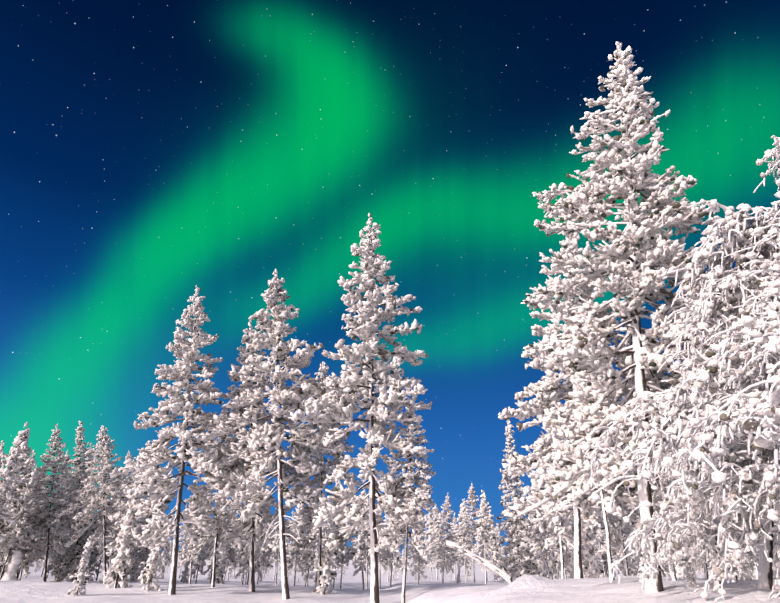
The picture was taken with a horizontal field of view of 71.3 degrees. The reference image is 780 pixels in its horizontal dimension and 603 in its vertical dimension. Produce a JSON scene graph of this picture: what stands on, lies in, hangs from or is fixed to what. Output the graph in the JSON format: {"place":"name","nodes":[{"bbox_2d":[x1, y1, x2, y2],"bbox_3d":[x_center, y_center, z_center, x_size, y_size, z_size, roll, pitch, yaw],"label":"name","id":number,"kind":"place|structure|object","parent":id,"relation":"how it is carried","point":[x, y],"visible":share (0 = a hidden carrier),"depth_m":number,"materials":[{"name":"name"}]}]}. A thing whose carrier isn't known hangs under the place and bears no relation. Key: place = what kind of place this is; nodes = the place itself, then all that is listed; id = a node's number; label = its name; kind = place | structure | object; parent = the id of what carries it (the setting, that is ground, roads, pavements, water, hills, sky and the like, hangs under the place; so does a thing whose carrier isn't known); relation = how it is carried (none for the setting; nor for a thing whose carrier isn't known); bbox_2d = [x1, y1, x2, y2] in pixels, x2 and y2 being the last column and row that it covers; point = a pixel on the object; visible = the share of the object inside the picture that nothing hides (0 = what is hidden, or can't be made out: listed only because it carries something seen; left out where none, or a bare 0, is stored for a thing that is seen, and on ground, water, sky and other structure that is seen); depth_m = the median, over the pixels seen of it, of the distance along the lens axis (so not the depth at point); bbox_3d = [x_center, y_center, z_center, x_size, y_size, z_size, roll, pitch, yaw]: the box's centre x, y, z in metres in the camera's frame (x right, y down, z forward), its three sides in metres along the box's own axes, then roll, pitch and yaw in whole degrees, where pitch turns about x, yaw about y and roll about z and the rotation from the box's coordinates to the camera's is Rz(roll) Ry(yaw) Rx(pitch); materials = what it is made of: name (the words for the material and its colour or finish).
{"place":"outdoors","nodes":[
{"label":"outdoors","id":0,"kind":"place"},
{"bbox_2d":[0,553,779,602],"bbox_3d":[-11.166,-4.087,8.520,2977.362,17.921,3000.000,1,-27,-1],"label":"snow ground","id":1,"kind":"structure","parent":0,"point":[32,587],"depth_m":27.88,"materials":[{"name":"white snow"}]},
{"bbox_2d":[0,551,21,580],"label":"snowy stump","id":2,"kind":"object","parent":1,"relation":"on","point":[12,568],"visible":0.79,"depth_m":37.84,"materials":[{"name":"white snow"}]},
{"bbox_2d":[0,447,25,543],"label":"tree","id":3,"kind":"object","parent":1,"relation":"on","point":[8,473],"visible":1,"depth_m":39.16,"materials":[{"name":"white plant"}]},
{"bbox_2d":[0,476,30,566],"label":"tree","id":4,"kind":"object","parent":1,"relation":"on","point":[7,540],"visible":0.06,"depth_m":42.99,"materials":[{"name":"white plant"}]},
{"bbox_2d":[0,422,35,535],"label":"tree","id":5,"kind":"object","parent":1,"relation":"on","point":[21,441],"visible":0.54,"depth_m":44.34,"materials":[{"name":"white plant"}]},
{"bbox_2d":[0,464,40,579],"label":"tree","id":6,"kind":"object","parent":1,"relation":"on","point":[21,521],"visible":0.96,"depth_m":41.80,"materials":[{"name":"white plant"}]},
{"bbox_2d":[0,462,53,573],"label":"tree","id":7,"kind":"object","parent":1,"relation":"on","point":[26,552],"visible":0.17,"depth_m":45.12,"materials":[{"name":"white plant"}]},
{"bbox_2d":[7,443,50,578],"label":"tree","id":8,"kind":"object","parent":1,"relation":"on","point":[24,476],"visible":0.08,"depth_m":50.42,"materials":[{"name":"white plant"}]},
{"bbox_2d":[19,536,40,580],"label":"tree","id":9,"kind":"object","parent":1,"relation":"on","point":[25,569],"visible":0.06,"depth_m":55.05,"materials":[{"name":"white plant"}]},
{"bbox_2d":[18,485,51,576],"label":"tree","id":10,"kind":"object","parent":1,"relation":"on","point":[37,539],"visible":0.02,"depth_m":50.37,"materials":[{"name":"white plant"}]},
{"bbox_2d":[39,519,57,576],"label":"tree","id":11,"kind":"object","parent":1,"relation":"on","point":[40,565],"visible":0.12,"depth_m":94.12,"materials":[{"name":"white plant"}]},
{"bbox_2d":[17,424,79,581],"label":"tree","id":12,"kind":"object","parent":1,"relation":"on","point":[49,513],"visible":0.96,"depth_m":44.84,"materials":[{"name":"white plant"}]},
{"bbox_2d":[43,489,75,580],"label":"tree","id":13,"kind":"object","parent":1,"relation":"on","point":[59,561],"visible":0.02,"depth_m":47.68,"materials":[{"name":"white plant"}]},
{"bbox_2d":[39,449,82,555],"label":"tree","id":14,"kind":"object","parent":1,"relation":"on","point":[67,456],"visible":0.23,"depth_m":55.34,"materials":[{"name":"white plant"}]},
{"bbox_2d":[37,442,95,578],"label":"tree","id":15,"kind":"object","parent":1,"relation":"on","point":[49,568],"visible":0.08,"depth_m":49.38,"materials":[{"name":"white plant"}]},
{"bbox_2d":[49,420,106,581],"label":"tree","id":16,"kind":"object","parent":1,"relation":"on","point":[72,562],"visible":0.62,"depth_m":46.61,"materials":[{"name":"white plant"}]},
{"bbox_2d":[68,536,94,595],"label":"sapling","id":17,"kind":"object","parent":1,"relation":"on","point":[83,565],"visible":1,"depth_m":28.36,"materials":[{"name":"white plant"}]},
{"bbox_2d":[78,460,109,580],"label":"tree","id":18,"kind":"object","parent":1,"relation":"on","point":[98,516],"visible":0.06,"depth_m":58.60,"materials":[{"name":"white plant"}]},
{"bbox_2d":[58,425,138,583],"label":"tree","id":19,"kind":"object","parent":1,"relation":"on","point":[85,516],"visible":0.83,"depth_m":42.45,"materials":[{"name":"white plant"}]},
{"bbox_2d":[88,479,124,580],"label":"tree","id":20,"kind":"object","parent":1,"relation":"on","point":[113,510],"visible":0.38,"depth_m":51.86,"materials":[{"name":"white plant"}]},
{"bbox_2d":[103,501,136,587],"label":"sapling","id":21,"kind":"object","parent":1,"relation":"on","point":[121,558],"visible":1,"depth_m":32.88,"materials":[{"name":"white plant"}]},
{"bbox_2d":[102,450,144,581],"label":"tree","id":22,"kind":"object","parent":1,"relation":"on","point":[133,572],"visible":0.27,"depth_m":44.89,"materials":[{"name":"white plant"}]},
{"bbox_2d":[105,441,150,583],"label":"tree","id":23,"kind":"object","parent":1,"relation":"on","point":[136,483],"visible":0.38,"depth_m":41.09,"materials":[{"name":"white plant"}]},
{"bbox_2d":[129,465,163,573],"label":"tree","id":24,"kind":"object","parent":1,"relation":"on","point":[146,552],"visible":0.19,"depth_m":47.34,"materials":[{"name":"white plant"}]},
{"bbox_2d":[138,510,164,590],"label":"sapling","id":25,"kind":"object","parent":1,"relation":"on","point":[153,564],"visible":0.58,"depth_m":31.80,"materials":[{"name":"white plant"}]},
{"bbox_2d":[139,467,169,565],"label":"tree","id":26,"kind":"object","parent":1,"relation":"on","point":[164,507],"visible":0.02,"depth_m":53.74,"materials":[{"name":"white plant"}]},
{"bbox_2d":[157,555,165,578],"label":"sapling","id":27,"kind":"object","parent":1,"relation":"on","point":[161,575],"visible":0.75,"depth_m":89.86,"materials":[{"name":"white plant"}]},
{"bbox_2d":[159,509,179,578],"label":"tree","id":28,"kind":"object","parent":1,"relation":"on","point":[168,548],"visible":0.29,"depth_m":100.70,"materials":[{"name":"white plant"}]},
{"bbox_2d":[109,285,248,594],"bbox_3d":[-12.751,7.439,34.163,7.382,19.500,7.428,-24,-32,33],"label":"tree","id":29,"kind":"object","parent":1,"relation":"on","point":[158,453],"visible":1,"depth_m":33.11,"materials":[{"name":"white plant"}]},
{"bbox_2d":[179,556,190,582],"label":"sapling","id":30,"kind":"object","parent":1,"relation":"on","point":[185,573],"visible":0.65,"depth_m":53.52,"materials":[{"name":"white plant"}]},
{"bbox_2d":[177,517,194,566],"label":"tree","id":31,"kind":"object","parent":1,"relation":"on","point":[179,563],"visible":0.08,"depth_m":79.12,"materials":[{"name":"white plant"}]},
{"bbox_2d":[178,479,206,584],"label":"tree","id":32,"kind":"object","parent":1,"relation":"on","point":[190,551],"visible":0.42,"depth_m":39.02,"materials":[{"name":"white plant"}]},
{"bbox_2d":[189,504,214,583],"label":"tree","id":33,"kind":"object","parent":1,"relation":"on","point":[202,556],"visible":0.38,"depth_m":59.22,"materials":[{"name":"white plant"}]},
{"bbox_2d":[173,412,244,586],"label":"tree","id":34,"kind":"object","parent":1,"relation":"on","point":[218,521],"visible":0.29,"depth_m":36.25,"materials":[{"name":"white plant"}]},
{"bbox_2d":[202,497,231,583],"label":"tree","id":35,"kind":"object","parent":1,"relation":"on","point":[209,565],"visible":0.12,"depth_m":60.87,"materials":[{"name":"white plant"}]},
{"bbox_2d":[215,538,226,583],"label":"sapling","id":36,"kind":"object","parent":1,"relation":"on","point":[221,564],"visible":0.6,"depth_m":47.97,"materials":[{"name":"white plant"}]},
{"bbox_2d":[216,509,237,581],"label":"tree","id":37,"kind":"object","parent":1,"relation":"on","point":[229,557],"visible":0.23,"depth_m":61.04,"materials":[{"name":"white plant"}]},
{"bbox_2d":[224,544,239,578],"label":"tree","id":38,"kind":"object","parent":1,"relation":"on","point":[233,560],"visible":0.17,"depth_m":64.19,"materials":[{"name":"white plant"}]},
{"bbox_2d":[230,528,247,584],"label":"tree","id":39,"kind":"object","parent":1,"relation":"on","point":[234,554],"visible":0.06,"depth_m":60.01,"materials":[{"name":"white plant"}]},
{"bbox_2d":[236,528,249,584],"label":"tree","id":40,"kind":"object","parent":1,"relation":"on","point":[247,555],"visible":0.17,"depth_m":58.90,"materials":[{"name":"white plant"}]},
{"bbox_2d":[234,475,270,584],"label":"tree","id":41,"kind":"object","parent":1,"relation":"on","point":[246,557],"visible":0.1,"depth_m":53.24,"materials":[{"name":"white plant"}]},
{"bbox_2d":[244,509,266,575],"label":"tree","id":42,"kind":"object","parent":1,"relation":"on","point":[258,543],"visible":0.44,"depth_m":49.54,"materials":[{"name":"white plant"}]},
{"bbox_2d":[247,486,274,584],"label":"tree","id":43,"kind":"object","parent":1,"relation":"on","point":[259,573],"visible":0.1,"depth_m":54.40,"materials":[{"name":"white plant"}]},
{"bbox_2d":[213,320,310,591],"bbox_3d":[-9.231,9.483,36.849,5.880,18.077,7.024,-7,-28,15],"label":"tree","id":44,"kind":"object","parent":1,"relation":"on","point":[235,529],"visible":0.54,"depth_m":34.94,"materials":[{"name":"white plant"}]},
{"bbox_2d":[196,268,346,599],"bbox_3d":[-6.400,7.086,34.149,7.430,20.504,8.820,-18,-32,32],"label":"tree","id":45,"kind":"object","parent":1,"relation":"on","point":[275,435],"visible":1,"depth_m":32.44,"materials":[{"name":"white plant"}]},
{"bbox_2d":[265,508,291,584],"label":"tree","id":46,"kind":"object","parent":1,"relation":"on","point":[275,555],"visible":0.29,"depth_m":48.09,"materials":[{"name":"white plant"}]},
{"bbox_2d":[286,503,305,583],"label":"tree","id":47,"kind":"object","parent":1,"relation":"on","point":[294,529],"visible":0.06,"depth_m":70.83,"materials":[{"name":"white plant"}]},
{"bbox_2d":[285,500,313,585],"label":"tree","id":48,"kind":"object","parent":1,"relation":"on","point":[299,511],"visible":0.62,"depth_m":52.97,"materials":[{"name":"white plant"}]},
{"bbox_2d":[294,514,315,586],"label":"tree","id":49,"kind":"object","parent":1,"relation":"on","point":[304,560],"visible":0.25,"depth_m":53.56,"materials":[{"name":"white plant"}]},
{"bbox_2d":[295,546,315,586],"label":"tree","id":50,"kind":"object","parent":1,"relation":"on","point":[304,573],"visible":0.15,"depth_m":60.82,"materials":[{"name":"white plant"}]},
{"bbox_2d":[298,489,325,587],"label":"tree","id":51,"kind":"object","parent":1,"relation":"on","point":[314,561],"visible":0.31,"depth_m":52.85,"materials":[{"name":"white plant"}]},
{"bbox_2d":[263,361,368,586],"bbox_3d":[-5.002,11.714,38.858,7.346,15.760,5.681,-5,-27,5],"label":"tree","id":52,"kind":"object","parent":1,"relation":"on","point":[320,479],"visible":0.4,"depth_m":37.96,"materials":[{"name":"white plant"}]},
{"bbox_2d":[313,522,337,594],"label":"sapling","id":53,"kind":"object","parent":1,"relation":"on","point":[328,556],"visible":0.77,"depth_m":33.43,"materials":[{"name":"white plant"}]},
{"bbox_2d":[312,479,348,587],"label":"tree","id":54,"kind":"object","parent":1,"relation":"on","point":[338,483],"visible":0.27,"depth_m":50.82,"materials":[{"name":"white plant"}]},
{"bbox_2d":[323,514,349,587],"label":"tree","id":55,"kind":"object","parent":1,"relation":"on","point":[339,555],"visible":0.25,"depth_m":59.08,"materials":[{"name":"white plant"}]},
{"bbox_2d":[329,488,356,588],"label":"tree","id":56,"kind":"object","parent":1,"relation":"on","point":[343,548],"visible":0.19,"depth_m":59.56,"materials":[{"name":"white plant"}]},
{"bbox_2d":[345,507,370,589],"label":"tree","id":57,"kind":"object","parent":1,"relation":"on","point":[361,562],"visible":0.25,"depth_m":56.38,"materials":[{"name":"white plant"}]},
{"bbox_2d":[349,488,369,589],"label":"tree","id":58,"kind":"object","parent":1,"relation":"on","point":[363,492],"visible":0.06,"depth_m":64.56,"materials":[{"name":"white plant"}]},
{"bbox_2d":[288,213,432,602],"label":"tree","id":59,"kind":"object","parent":1,"relation":"on","point":[343,407],"visible":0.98,"depth_m":27.64,"materials":[{"name":"white plant"}]},
{"bbox_2d":[351,494,383,589],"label":"tree","id":60,"kind":"object","parent":1,"relation":"on","point":[365,537],"visible":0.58,"depth_m":45.31,"materials":[{"name":"white plant"}]},
{"bbox_2d":[368,512,393,589],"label":"tree","id":61,"kind":"object","parent":1,"relation":"on","point":[385,561],"visible":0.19,"depth_m":54.35,"materials":[{"name":"white plant"}]},
{"bbox_2d":[382,514,400,581],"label":"tree","id":62,"kind":"object","parent":1,"relation":"on","point":[396,552],"visible":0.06,"depth_m":86.23,"materials":[{"name":"white plant"}]},
{"bbox_2d":[380,496,404,587],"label":"tree","id":63,"kind":"object","parent":1,"relation":"on","point":[392,554],"visible":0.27,"depth_m":57.65,"materials":[{"name":"white plant"}]},
{"bbox_2d":[373,401,442,602],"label":"tree","id":64,"kind":"object","parent":1,"relation":"on","point":[410,478],"visible":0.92,"depth_m":25.47,"materials":[{"name":"white plant"}]},
{"bbox_2d":[407,506,432,584],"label":"tree","id":65,"kind":"object","parent":1,"relation":"on","point":[420,564],"visible":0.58,"depth_m":56.81,"materials":[{"name":"white plant"}]},
{"bbox_2d":[422,512,437,579],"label":"tree","id":66,"kind":"object","parent":1,"relation":"on","point":[429,516],"visible":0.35,"depth_m":98.34,"materials":[{"name":"white plant"}]},
{"bbox_2d":[425,506,449,579],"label":"tree","id":67,"kind":"object","parent":1,"relation":"on","point":[434,520],"visible":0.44,"depth_m":88.81,"materials":[{"name":"white plant"}]},
{"bbox_2d":[429,492,461,582],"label":"tree","id":68,"kind":"object","parent":1,"relation":"on","point":[438,546],"visible":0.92,"depth_m":63.66,"materials":[{"name":"white plant"}]},
{"bbox_2d":[445,546,455,573],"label":"tree","id":69,"kind":"object","parent":1,"relation":"on","point":[451,562],"visible":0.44,"depth_m":92.00,"materials":[{"name":"white plant"}]},
{"bbox_2d":[445,512,459,579],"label":"tree","id":70,"kind":"object","parent":1,"relation":"on","point":[454,523],"visible":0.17,"depth_m":112.13,"materials":[{"name":"white plant"}]},
{"bbox_2d":[448,498,475,581],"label":"tree","id":71,"kind":"object","parent":1,"relation":"on","point":[461,514],"visible":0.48,"depth_m":70.13,"materials":[{"name":"white plant"}]},
{"bbox_2d":[463,557,474,579],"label":"tree","id":72,"kind":"object","parent":1,"relation":"on","point":[468,565],"visible":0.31,"depth_m":109.42,"materials":[{"name":"white plant"}]},
{"bbox_2d":[453,483,488,582],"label":"tree","id":73,"kind":"object","parent":1,"relation":"on","point":[467,518],"visible":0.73,"depth_m":68.60,"materials":[{"name":"white plant"}]},
{"bbox_2d":[446,540,512,583],"bbox_3d":[2.201,6.442,13.284,1.697,1.084,0.497,5,-27,-8],"label":"dead snag","id":74,"kind":"object","parent":1,"relation":"on","point":[491,566],"visible":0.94,"depth_m":13.23,"materials":[{"name":"white plant"}]},
{"bbox_2d":[471,490,499,583],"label":"tree","id":75,"kind":"object","parent":1,"relation":"on","point":[482,522],"visible":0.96,"depth_m":56.88,"materials":[{"name":"white plant"}]},
{"bbox_2d":[483,519,502,580],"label":"tree","id":76,"kind":"object","parent":1,"relation":"on","point":[497,556],"visible":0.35,"depth_m":79.39,"materials":[{"name":"white plant"}]},
{"bbox_2d":[482,509,504,580],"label":"tree","id":77,"kind":"object","parent":1,"relation":"on","point":[498,535],"visible":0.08,"depth_m":83.12,"materials":[{"name":"white plant"}]},
{"bbox_2d":[493,419,542,580],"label":"tree","id":78,"kind":"object","parent":1,"relation":"on","point":[526,555],"visible":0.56,"depth_m":39.63,"materials":[{"name":"white plant"}]},
{"bbox_2d":[523,469,563,577],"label":"tree","id":79,"kind":"object","parent":1,"relation":"on","point":[532,527],"visible":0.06,"depth_m":55.42,"materials":[{"name":"white plant"}]},
{"bbox_2d":[528,478,565,578],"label":"tree","id":80,"kind":"object","parent":1,"relation":"on","point":[543,561],"visible":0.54,"depth_m":35.88,"materials":[{"name":"white plant"}]},
{"bbox_2d":[527,420,580,578],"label":"tree","id":81,"kind":"object","parent":1,"relation":"on","point":[557,520],"visible":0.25,"depth_m":21.44,"materials":[{"name":"white plant"}]},
{"bbox_2d":[547,519,566,578],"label":"tree","id":82,"kind":"object","parent":1,"relation":"on","point":[552,565],"visible":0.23,"depth_m":52.71,"materials":[{"name":"white plant"}]},
{"bbox_2d":[544,463,571,578],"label":"tree","id":83,"kind":"object","parent":1,"relation":"on","point":[556,544],"visible":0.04,"depth_m":50.09,"materials":[{"name":"white plant"}]},
{"bbox_2d":[498,232,634,577],"bbox_3d":[5.874,2.193,16.999,4.470,11.807,4.498,-9,-32,31],"label":"tree","id":84,"kind":"object","parent":1,"relation":"on","point":[546,408],"visible":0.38,"depth_m":16.29,"materials":[{"name":"white plant"}]},
{"bbox_2d":[549,494,584,566],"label":"tree","id":85,"kind":"object","parent":1,"relation":"on","point":[567,561],"visible":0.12,"depth_m":36.89,"materials":[{"name":"white plant"}]},
{"bbox_2d":[565,519,585,578],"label":"sapling","id":86,"kind":"object","parent":1,"relation":"on","point":[570,533],"visible":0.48,"depth_m":34.42,"materials":[{"name":"white plant"}]},
{"bbox_2d":[570,477,609,577],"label":"tree","id":87,"kind":"object","parent":1,"relation":"on","point":[598,524],"visible":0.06,"depth_m":43.04,"materials":[{"name":"white plant"}]},
{"bbox_2d":[580,506,606,577],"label":"sapling","id":88,"kind":"object","parent":1,"relation":"on","point":[593,567],"visible":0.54,"depth_m":32.54,"materials":[{"name":"white plant"}]},
{"bbox_2d":[557,370,637,580],"bbox_3d":[4.565,3.304,12.009,1.805,5.187,1.562,21,-32,-32],"label":"tree","id":89,"kind":"object","parent":1,"relation":"on","point":[575,496],"visible":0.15,"depth_m":11.48,"materials":[{"name":"white plant"}]},
{"bbox_2d":[595,518,614,576],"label":"tree","id":90,"kind":"object","parent":1,"relation":"on","point":[598,547],"visible":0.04,"depth_m":47.53,"materials":[{"name":"white plant"}]},
{"bbox_2d":[598,539,612,576],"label":"tree","id":91,"kind":"object","parent":1,"relation":"on","point":[606,564],"visible":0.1,"depth_m":55.07,"materials":[{"name":"white plant"}]},
{"bbox_2d":[582,465,642,575],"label":"tree","id":92,"kind":"object","parent":1,"relation":"on","point":[620,541],"visible":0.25,"depth_m":16.34,"materials":[{"name":"white plant"}]},
{"bbox_2d":[602,515,628,567],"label":"tree","id":93,"kind":"object","parent":1,"relation":"on","point":[611,517],"visible":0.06,"depth_m":49.15,"materials":[{"name":"white plant"}]},
{"bbox_2d":[502,42,732,592],"bbox_3d":[4.963,-0.661,11.972,4.520,12.661,4.985,16,-27,-13],"label":"tree","id":94,"kind":"object","parent":1,"relation":"on","point":[628,261],"visible":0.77,"depth_m":10.76,"materials":[{"name":"white plant"}]},
{"bbox_2d":[612,475,642,575],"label":"tree","id":95,"kind":"object","parent":1,"relation":"on","point":[632,522],"visible":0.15,"depth_m":48.47,"materials":[{"name":"white plant"}]},
{"bbox_2d":[620,528,638,575],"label":"sapling","id":96,"kind":"object","parent":1,"relation":"on","point":[631,568],"visible":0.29,"depth_m":45.25,"materials":[{"name":"white plant"}]},
{"bbox_2d":[615,371,680,580],"bbox_3d":[5.421,3.287,11.114,1.591,4.414,2.057,-15,-32,31],"label":"tree","id":97,"kind":"object","parent":1,"relation":"on","point":[656,482],"visible":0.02,"depth_m":11.01,"materials":[{"name":"white plant"}]},
{"bbox_2d":[672,549,688,577],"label":"sapling","id":98,"kind":"object","parent":1,"relation":"on","point":[678,567],"visible":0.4,"depth_m":30.85,"materials":[{"name":"white plant"}]},
{"bbox_2d":[583,135,779,601],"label":"frosty tree","id":99,"kind":"object","parent":1,"relation":"on","point":[745,405],"visible":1,"depth_m":5.54,"materials":[{"name":"white plant"}]},
{"bbox_2d":[661,468,719,577],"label":"tree","id":100,"kind":"object","parent":1,"relation":"on","point":[706,569],"visible":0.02,"depth_m":12.04,"materials":[{"name":"white plant"}]},
{"bbox_2d":[696,544,711,577],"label":"tree","id":101,"kind":"object","parent":1,"relation":"on","point":[709,565],"visible":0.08,"depth_m":48.10,"materials":[{"name":"white plant"}]},
{"bbox_2d":[629,430,779,588],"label":"frosty tree","id":102,"kind":"object","parent":1,"relation":"on","point":[699,538],"visible":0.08,"depth_m":8.21,"materials":[{"name":"white plant"}]},
{"bbox_2d":[634,280,779,589],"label":"frosty tree","id":103,"kind":"object","parent":1,"relation":"on","point":[765,575],"depth_m":6.75,"materials":[{"name":"white plant"}]},
{"bbox_2d":[737,556,756,579],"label":"tree","id":104,"kind":"object","parent":1,"relation":"on","point":[753,567],"visible":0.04,"depth_m":36.72,"materials":[{"name":"white plant"}]},
{"bbox_2d":[0,0,779,557],"label":"sky","id":105,"kind":"structure","parent":0,"point":[152,152],"materials":[{"name":"blue"}]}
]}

